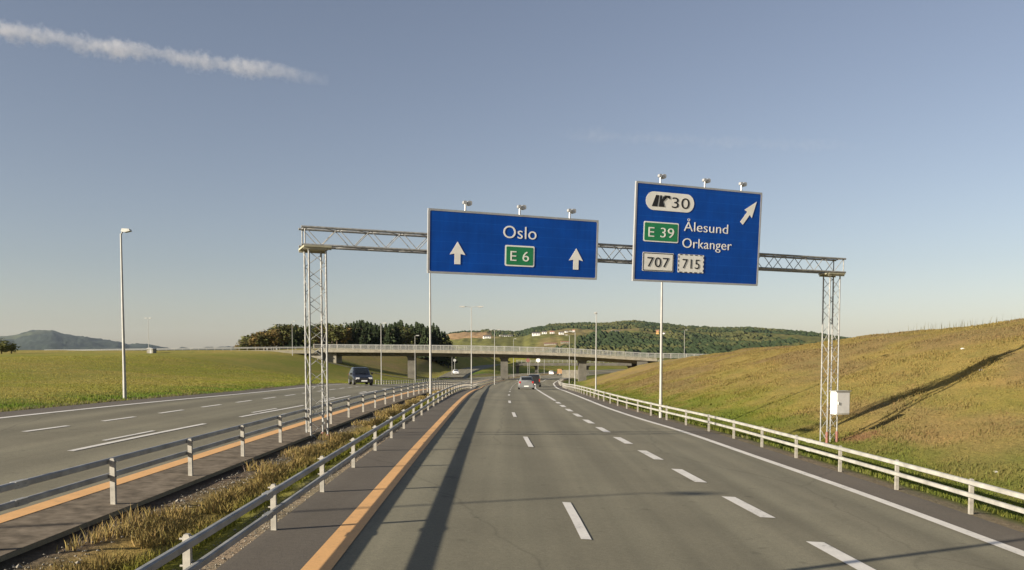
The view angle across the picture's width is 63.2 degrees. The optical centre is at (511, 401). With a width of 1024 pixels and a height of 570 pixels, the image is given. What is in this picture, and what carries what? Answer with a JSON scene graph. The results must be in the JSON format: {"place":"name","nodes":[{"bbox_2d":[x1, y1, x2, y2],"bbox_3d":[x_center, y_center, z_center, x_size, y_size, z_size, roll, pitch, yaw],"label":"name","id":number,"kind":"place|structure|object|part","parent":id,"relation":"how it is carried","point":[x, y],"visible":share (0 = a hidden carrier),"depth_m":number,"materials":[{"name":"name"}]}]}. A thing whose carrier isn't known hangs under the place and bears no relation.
{"place":"outdoors","nodes":[
{"label":"outdoors","id":0,"kind":"place"},
{"bbox_2d":[0,330,266,349],"bbox_3d":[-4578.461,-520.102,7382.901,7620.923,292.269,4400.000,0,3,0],"label":"mountain","id":1,"kind":"structure","parent":0,"point":[41,340],"depth_m":7158.82,"materials":[{"name":"stone"}]},
{"bbox_2d":[0,378,455,416],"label":"road shoulder","id":2,"kind":"object","parent":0,"point":[39,410],"visible":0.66,"depth_m":32.80},
{"bbox_2d":[21,387,464,569],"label":"median grass","id":3,"kind":"structure","parent":0,"point":[310,455],"depth_m":12.72,"materials":[{"name":"green plant"}]},
{"bbox_2d":[0,375,527,555],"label":"road shoulder","id":4,"kind":"object","parent":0,"point":[23,531],"visible":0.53,"depth_m":13.91},
{"bbox_2d":[0,376,500,510],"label":"guardrail","id":5,"kind":"object","parent":4,"relation":"on","point":[113,474],"visible":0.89,"depth_m":14.54,"materials":[{"name":"metal"}]},
{"bbox_2d":[224,350,316,352],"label":"bridge approach road","id":6,"kind":"structure","parent":0,"point":[294,351],"depth_m":209.24,"materials":[{"name":"concrete"}]},
{"bbox_2d":[60,347,287,350],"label":"approach guardrail","id":7,"kind":"object","parent":6,"relation":"on","point":[166,349],"visible":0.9,"depth_m":209.96,"materials":[{"name":"metal"}]},
{"bbox_2d":[0,369,624,561],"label":"road","id":8,"kind":"structure","parent":0,"point":[25,455],"depth_m":22.47,"materials":[{"name":"grey asphalt"}]},
{"bbox_2d":[23,385,373,431],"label":"lane line","id":9,"kind":"object","parent":8,"relation":"on","point":[161,412],"visible":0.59,"depth_m":26.24,"materials":[{"name":"white paint"}]},
{"bbox_2d":[0,378,456,417],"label":"edge line","id":10,"kind":"object","parent":8,"relation":"on","point":[148,402],"visible":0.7,"depth_m":31.97,"materials":[{"name":"white paint"}]},
{"bbox_2d":[105,386,409,439],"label":"lane line","id":11,"kind":"object","parent":8,"relation":"on","point":[151,431],"visible":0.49,"depth_m":22.03,"materials":[{"name":"white paint"}]},
{"bbox_2d":[0,375,524,522],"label":"yellow line","id":12,"kind":"object","parent":8,"relation":"on","point":[42,505],"visible":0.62,"depth_m":15.31,"materials":[{"name":"paint"}]},
{"bbox_2d":[68,381,464,450],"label":"lane line","id":13,"kind":"object","parent":8,"relation":"on","point":[184,427],"visible":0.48,"depth_m":22.53,"materials":[{"name":"white paint"}]},
{"bbox_2d":[348,367,372,384],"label":"hatchback car","id":14,"kind":"object","parent":8,"relation":"on","point":[359,375],"visible":0.94,"depth_m":74.04,"materials":[{"name":"black paint"}]},
{"bbox_2d":[215,377,519,569],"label":"road shoulder","id":15,"kind":"object","parent":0,"point":[300,536],"visible":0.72,"depth_m":13.09},
{"bbox_2d":[328,362,410,378],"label":"embankment paving","id":16,"kind":"structure","parent":0,"point":[372,372],"depth_m":206.96,"materials":[{"name":"concrete"}]},
{"bbox_2d":[440,364,500,377],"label":"slip road","id":17,"kind":"structure","parent":0,"point":[464,372],"depth_m":285.17,"materials":[{"name":"grey asphalt"}]},
{"bbox_2d":[0,318,1023,569],"bbox_3d":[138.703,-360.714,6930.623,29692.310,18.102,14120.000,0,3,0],"label":"ground","id":18,"kind":"structure","parent":0,"point":[266,363],"depth_m":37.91,"materials":[{"name":"green plant"}]},
{"bbox_2d":[0,338,12,353],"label":"bush","id":19,"kind":"object","parent":18,"relation":"on","point":[3,346],"visible":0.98,"depth_m":189.05,"materials":[{"name":"green plant"}]},
{"bbox_2d":[3,341,20,353],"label":"bush","id":20,"kind":"object","parent":18,"relation":"on","point":[12,347],"visible":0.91,"depth_m":191.07,"materials":[{"name":"green plant"}]},
{"bbox_2d":[120,228,131,398],"bbox_3d":[-18.437,-4.050,39.843,0.566,8.402,0.260,0,3,0],"label":"lamp post","id":21,"kind":"object","parent":18,"relation":"on","point":[123,333],"visible":0.89,"depth_m":39.81,"materials":[{"name":"metal"}]},
{"bbox_2d":[146,348,155,352],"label":"utility hut","id":22,"kind":"object","parent":18,"relation":"on","point":[152,350],"visible":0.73,"depth_m":201.64,"materials":[{"name":"concrete"}]},
{"bbox_2d":[0,355,393,411],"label":"field grass","id":23,"kind":"structure","parent":18,"relation":"on","point":[269,382],"depth_m":64.74,"materials":[{"name":"green plant"}]},
{"bbox_2d":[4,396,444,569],"bbox_3d":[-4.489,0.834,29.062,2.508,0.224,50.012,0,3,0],"label":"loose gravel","id":24,"kind":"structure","parent":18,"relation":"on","point":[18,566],"depth_m":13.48,"materials":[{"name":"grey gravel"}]},
{"bbox_2d":[238,341,255,349],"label":"broadleaf tree","id":25,"kind":"object","parent":18,"relation":"on","point":[245,345],"visible":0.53,"depth_m":310.05,"materials":[{"name":"green plant"}]},
{"bbox_2d":[241,335,253,349],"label":"broadleaf tree","id":26,"kind":"object","parent":18,"relation":"on","point":[245,337],"visible":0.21,"depth_m":322.72,"materials":[{"name":"green plant"}]},
{"bbox_2d":[238,340,257,349],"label":"broadleaf tree","id":27,"kind":"object","parent":18,"relation":"on","point":[247,343],"visible":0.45,"depth_m":312.51,"materials":[{"name":"green plant"}]},
{"bbox_2d":[249,333,267,349],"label":"broadleaf tree","id":28,"kind":"object","parent":18,"relation":"on","point":[253,341],"visible":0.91,"depth_m":306.35,"materials":[{"name":"green plant"}]},
{"bbox_2d":[254,332,277,349],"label":"broadleaf tree","id":29,"kind":"object","parent":18,"relation":"on","point":[263,339],"visible":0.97,"depth_m":306.54,"materials":[{"name":"green plant"}]},
{"bbox_2d":[262,330,281,349],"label":"broadleaf tree","id":30,"kind":"object","parent":18,"relation":"on","point":[275,333],"visible":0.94,"depth_m":307.43,"materials":[{"name":"green plant"}]},
{"bbox_2d":[271,328,286,349],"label":"broadleaf tree","id":31,"kind":"object","parent":18,"relation":"on","point":[281,341],"visible":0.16,"depth_m":315.65,"materials":[{"name":"green plant"}]},
{"bbox_2d":[273,324,292,348],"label":"broadleaf tree","id":32,"kind":"object","parent":18,"relation":"on","point":[286,330],"visible":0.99,"depth_m":309.25,"materials":[{"name":"green plant"}]},
{"bbox_2d":[278,325,297,348],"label":"broadleaf tree","id":33,"kind":"object","parent":18,"relation":"on","point":[288,334],"visible":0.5,"depth_m":312.46,"materials":[{"name":"green plant"}]},
{"bbox_2d":[285,326,303,348],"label":"spruce tree","id":34,"kind":"object","parent":18,"relation":"on","point":[297,344],"visible":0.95,"depth_m":308.68,"materials":[{"name":"green plant"}]},
{"bbox_2d":[287,330,304,342],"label":"broadleaf tree","id":35,"kind":"object","parent":18,"relation":"on","point":[301,337],"visible":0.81,"depth_m":309.76,"materials":[{"name":"green plant"}]},
{"bbox_2d":[301,326,318,347],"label":"spruce tree","id":36,"kind":"object","parent":18,"relation":"on","point":[303,344],"visible":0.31,"depth_m":309.77,"materials":[{"name":"green plant"}]},
{"bbox_2d":[302,328,323,344],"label":"broadleaf tree","id":37,"kind":"object","parent":18,"relation":"on","point":[314,340],"visible":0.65,"depth_m":305.09,"materials":[{"name":"green plant"}]},
{"bbox_2d":[315,326,328,347],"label":"broadleaf tree","id":38,"kind":"object","parent":18,"relation":"on","point":[319,339],"visible":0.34,"depth_m":309.25,"materials":[{"name":"green plant"}]},
{"bbox_2d":[135,376,510,569],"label":"guardrail","id":39,"kind":"object","parent":18,"relation":"on","point":[186,544],"visible":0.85,"depth_m":11.20,"materials":[{"name":"metal"}]},
{"bbox_2d":[317,335,333,347],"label":"spruce tree","id":40,"kind":"object","parent":18,"relation":"on","point":[325,343],"visible":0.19,"depth_m":316.24,"materials":[{"name":"green plant"}]},
{"bbox_2d":[316,324,341,347],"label":"broadleaf tree","id":41,"kind":"object","parent":18,"relation":"on","point":[329,337],"visible":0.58,"depth_m":306.58,"materials":[{"name":"green plant"}]},
{"bbox_2d":[323,324,341,340],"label":"broadleaf tree","id":42,"kind":"object","parent":18,"relation":"on","point":[335,328],"visible":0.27,"depth_m":318.23,"materials":[{"name":"green plant"}]},
{"bbox_2d":[324,326,351,345],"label":"broadleaf tree","id":43,"kind":"object","parent":18,"relation":"on","point":[335,336],"visible":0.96,"depth_m":304.97,"materials":[{"name":"green plant"}]},
{"bbox_2d":[333,340,345,347],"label":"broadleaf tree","id":44,"kind":"object","parent":18,"relation":"on","point":[340,342],"visible":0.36,"depth_m":312.28,"materials":[{"name":"green plant"}]},
{"bbox_2d":[338,326,353,345],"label":"broadleaf tree","id":45,"kind":"object","parent":18,"relation":"on","point":[347,330],"visible":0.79,"depth_m":307.79,"materials":[{"name":"green plant"}]},
{"bbox_2d":[345,323,360,346],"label":"spruce tree","id":46,"kind":"object","parent":18,"relation":"on","point":[356,337],"visible":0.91,"depth_m":308.62,"materials":[{"name":"green plant"}]},
{"bbox_2d":[357,323,361,336],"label":"spruce tree","id":47,"kind":"object","parent":18,"relation":"on","point":[359,326],"visible":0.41,"depth_m":311.90,"materials":[{"name":"green plant"}]},
{"bbox_2d":[358,323,373,347],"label":"spruce tree","id":48,"kind":"object","parent":18,"relation":"on","point":[364,338],"visible":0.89,"depth_m":306.19,"materials":[{"name":"green plant"}]},
{"bbox_2d":[368,323,372,343],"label":"spruce tree","id":49,"kind":"object","parent":18,"relation":"on","point":[370,329],"visible":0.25,"depth_m":315.96,"materials":[{"name":"green plant"}]},
{"bbox_2d":[370,325,377,344],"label":"spruce tree","id":50,"kind":"object","parent":18,"relation":"on","point":[374,333],"visible":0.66,"depth_m":312.13,"materials":[{"name":"green plant"}]},
{"bbox_2d":[373,325,384,347],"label":"spruce tree","id":51,"kind":"object","parent":18,"relation":"on","point":[380,337],"visible":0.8,"depth_m":310.74,"materials":[{"name":"green plant"}]},
{"bbox_2d":[381,323,386,384],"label":"lamp post","id":52,"kind":"object","parent":18,"relation":"on","point":[381,360],"visible":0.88,"depth_m":115.82,"materials":[{"name":"metal"}]},
{"bbox_2d":[382,325,397,349],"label":"spruce tree","id":53,"kind":"object","parent":18,"relation":"on","point":[389,338],"visible":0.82,"depth_m":304.79,"materials":[{"name":"green plant"}]},
{"bbox_2d":[393,323,404,348],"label":"spruce tree","id":54,"kind":"object","parent":18,"relation":"on","point":[398,337],"visible":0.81,"depth_m":306.90,"materials":[{"name":"green plant"}]},
{"bbox_2d":[399,322,409,348],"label":"spruce tree","id":55,"kind":"object","parent":18,"relation":"on","point":[401,324],"visible":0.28,"depth_m":314.40,"materials":[{"name":"green plant"}]},
{"bbox_2d":[398,326,418,348],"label":"broadleaf tree","id":56,"kind":"object","parent":18,"relation":"on","point":[409,336],"visible":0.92,"depth_m":310.01,"materials":[{"name":"green plant"}]},
{"bbox_2d":[375,377,447,383],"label":"guardrail","id":57,"kind":"object","parent":18,"relation":"on","point":[408,381],"visible":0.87,"depth_m":147.73,"materials":[{"name":"metal"}]},
{"bbox_2d":[410,326,415,348],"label":"spruce tree","id":58,"kind":"object","parent":18,"relation":"on","point":[412,327],"visible":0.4,"depth_m":315.82,"materials":[{"name":"green plant"}]},
{"bbox_2d":[413,323,421,348],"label":"spruce tree","id":59,"kind":"object","parent":18,"relation":"on","point":[419,332],"visible":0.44,"depth_m":314.02,"materials":[{"name":"green plant"}]},
{"bbox_2d":[417,327,428,359],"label":"spruce tree","id":60,"kind":"object","parent":18,"relation":"on","point":[424,339],"visible":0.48,"depth_m":304.76,"materials":[{"name":"green plant"}]},
{"bbox_2d":[429,270,431,398],"bbox_3d":[-4.061,-4.146,47.849,1.430,8.677,0.260,0,3,0],"label":"lamp post","id":61,"kind":"object","parent":18,"relation":"on","point":[430,372],"visible":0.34,"depth_m":47.85,"materials":[{"name":"metal"}]},
{"bbox_2d":[426,326,445,361],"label":"spruce tree","id":62,"kind":"object","parent":18,"relation":"on","point":[434,340],"visible":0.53,"depth_m":307.70,"materials":[{"name":"green plant"}]},
{"bbox_2d":[436,328,441,348],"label":"spruce tree","id":63,"kind":"object","parent":18,"relation":"on","point":[438,335],"visible":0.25,"depth_m":311.68,"materials":[{"name":"green plant"}]},
{"bbox_2d":[436,333,453,365],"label":"spruce tree","id":64,"kind":"object","parent":18,"relation":"on","point":[442,363],"visible":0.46,"depth_m":310.58,"materials":[{"name":"green plant"}]},
{"bbox_2d":[434,338,456,367],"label":"broadleaf tree","id":65,"kind":"object","parent":18,"relation":"on","point":[448,341],"visible":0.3,"depth_m":309.90,"materials":[{"name":"green plant"}]},
{"bbox_2d":[459,306,482,388],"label":"lamp post","id":66,"kind":"object","parent":18,"relation":"on","point":[471,340],"visible":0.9,"depth_m":91.71,"materials":[{"name":"metal"}]},
{"bbox_2d":[489,329,499,384],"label":"lamp post","id":67,"kind":"object","parent":18,"relation":"on","point":[494,355],"visible":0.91,"depth_m":149.71,"materials":[{"name":"metal"}]},
{"bbox_2d":[311,344,703,380],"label":"road bridge","id":68,"kind":"structure","parent":18,"relation":"on","point":[412,354],"depth_m":211.84,"materials":[{"name":"concrete"}]},
{"bbox_2d":[513,338,515,378],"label":"lamp post","id":69,"kind":"object","parent":18,"relation":"on","point":[513,360],"visible":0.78,"depth_m":235.69,"materials":[{"name":"metal"}]},
{"bbox_2d":[566,335,569,385],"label":"lamp post","id":70,"kind":"object","parent":18,"relation":"on","point":[569,360],"visible":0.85,"depth_m":159.75,"materials":[{"name":"metal"}]},
{"bbox_2d":[562,370,577,378],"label":"retaining wall","id":71,"kind":"structure","parent":18,"relation":"on","point":[573,373],"depth_m":249.61,"materials":[{"name":"concrete"}]},
{"bbox_2d":[298,225,845,442],"bbox_3d":[3.191,-1.454,27.862,20.071,7.539,1.020,-1,3,-23],"label":"sign gantry","id":72,"kind":"object","parent":18,"relation":"on","point":[311,248],"visible":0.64,"depth_m":24.71,"materials":[{"name":"metal"}]},
{"bbox_2d":[427,201,598,279],"bbox_3d":[0.086,-5.013,25.915,5.714,2.210,0.319,-1,6,-23],"label":"direction sign","id":73,"kind":"object","parent":72,"relation":"attached to","point":[464,242],"visible":1,"depth_m":25.72,"materials":[{"name":"metal"}]},
{"bbox_2d":[632,174,761,285],"bbox_3d":[6.327,-5.831,28.437,5.107,3.547,0.319,-1,6,-23],"label":"direction sign","id":74,"kind":"object","parent":72,"relation":"attached to","point":[693,234],"visible":1,"depth_m":28.26,"materials":[{"name":"metal"}]},
{"bbox_2d":[830,390,849,414],"bbox_3d":[12.371,0.024,31.356,0.740,0.892,0.357,-1,3,-23],"label":"electrical cabinet","id":75,"kind":"object","parent":72,"relation":"attached to","point":[840,402],"visible":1,"depth_m":31.22,"materials":[{"name":"white metal"}]},
{"bbox_3d":[12.432,0.058,31.212,0.600,0.760,0.042,-1,3,-23],"label":"door","id":76,"kind":"part","parent":75,"relation":"part of","materials":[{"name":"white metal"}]},
{"bbox_2d":[515,360,658,373],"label":"flat bridge","id":77,"kind":"structure","parent":18,"relation":"on","point":[537,365],"depth_m":325.68,"materials":[{"name":"concrete"}]},
{"bbox_2d":[594,312,596,392],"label":"lamp post","id":78,"kind":"object","parent":18,"relation":"on","point":[596,357],"visible":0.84,"depth_m":79.89,"materials":[{"name":"metal"}]},
{"bbox_2d":[659,282,662,417],"bbox_3d":[7.253,-3.325,40.864,0.260,8.735,1.136,0,3,0],"label":"lamp post","id":79,"kind":"object","parent":18,"relation":"on","point":[661,360],"visible":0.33,"depth_m":40.38,"materials":[{"name":"metal"}]},
{"bbox_2d":[558,378,1023,513],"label":"guardrail","id":80,"kind":"object","parent":18,"relation":"on","point":[970,494],"visible":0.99,"depth_m":20.55,"materials":[{"name":"metal"}]},
{"bbox_2d":[799,312,1020,340],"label":"tall weeds","id":81,"kind":"object","parent":18,"relation":"on","point":[941,326],"visible":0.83,"depth_m":60.62,"materials":[{"name":"green plant"}]},
{"bbox_2d":[0,0,1023,349],"label":"sky","id":82,"kind":"structure","parent":0,"point":[885,137],"materials":[{"name":"blue"}]},
{"bbox_2d":[557,369,562,374],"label":"road sign","id":83,"kind":"object","parent":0,"point":[559,371],"visible":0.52,"depth_m":289.49,"materials":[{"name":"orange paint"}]},
{"bbox_2d":[446,322,835,355],"bbox_3d":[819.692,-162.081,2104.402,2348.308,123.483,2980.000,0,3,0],"label":"hill","id":84,"kind":"structure","parent":0,"point":[527,340],"depth_m":1582.31,"materials":[{"name":"green plant"}]},
{"bbox_2d":[532,332,539,335],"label":"farmhouse","id":85,"kind":"object","parent":84,"relation":"on","point":[535,333],"visible":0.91,"depth_m":1812.45,"materials":[{"name":"white wood"}]},
{"bbox_2d":[446,320,850,358],"bbox_3d":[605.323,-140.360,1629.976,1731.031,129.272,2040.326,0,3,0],"label":"hillside wood","id":86,"kind":"object","parent":84,"relation":"on","point":[707,342],"visible":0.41,"depth_m":1408.46,"materials":[{"name":"green plant"}]},
{"bbox_2d":[331,370,1023,569],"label":"road","id":87,"kind":"structure","parent":0,"point":[481,485],"depth_m":14.60,"materials":[{"name":"grey asphalt"}]},
{"bbox_2d":[301,374,552,569],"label":"yellow line","id":88,"kind":"object","parent":87,"relation":"on","point":[329,553],"visible":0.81,"depth_m":13.27,"materials":[{"name":"paint"}]},
{"bbox_2d":[517,376,534,388],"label":"estate car","id":89,"kind":"object","parent":87,"relation":"on","point":[525,381],"visible":0.97,"depth_m":94.68,"materials":[{"name":"silver metal"}]},
{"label":"rear window","id":90,"kind":"part","parent":89,"relation":"part of","materials":[{"name":"black glass"}]},
{"bbox_2d":[528,374,540,386],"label":"delivery van","id":91,"kind":"object","parent":87,"relation":"on","point":[537,379],"visible":0.62,"depth_m":125.54,"materials":[{"name":"black paint"}]},
{"bbox_2d":[535,378,555,400],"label":"lane line","id":92,"kind":"object","parent":87,"relation":"on","point":[545,394],"visible":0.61,"depth_m":65.82,"materials":[{"name":"white paint"}]},
{"bbox_2d":[508,385,591,539],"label":"lane line","id":93,"kind":"object","parent":87,"relation":"on","point":[578,524],"visible":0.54,"depth_m":13.47,"materials":[{"name":"white paint"}]},
{"bbox_2d":[556,402,875,569],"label":"lane line","id":94,"kind":"object","parent":87,"relation":"on","point":[843,557],"visible":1,"depth_m":14.85,"materials":[{"name":"white paint"}]},
{"bbox_2d":[553,378,1023,555],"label":"edge line","id":95,"kind":"object","parent":87,"relation":"on","point":[974,535],"visible":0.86,"depth_m":17.36,"materials":[{"name":"white paint"}]},
{"bbox_2d":[554,378,1023,550],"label":"road shoulder","id":96,"kind":"object","parent":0,"point":[999,533],"visible":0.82,"depth_m":18.93}
]}

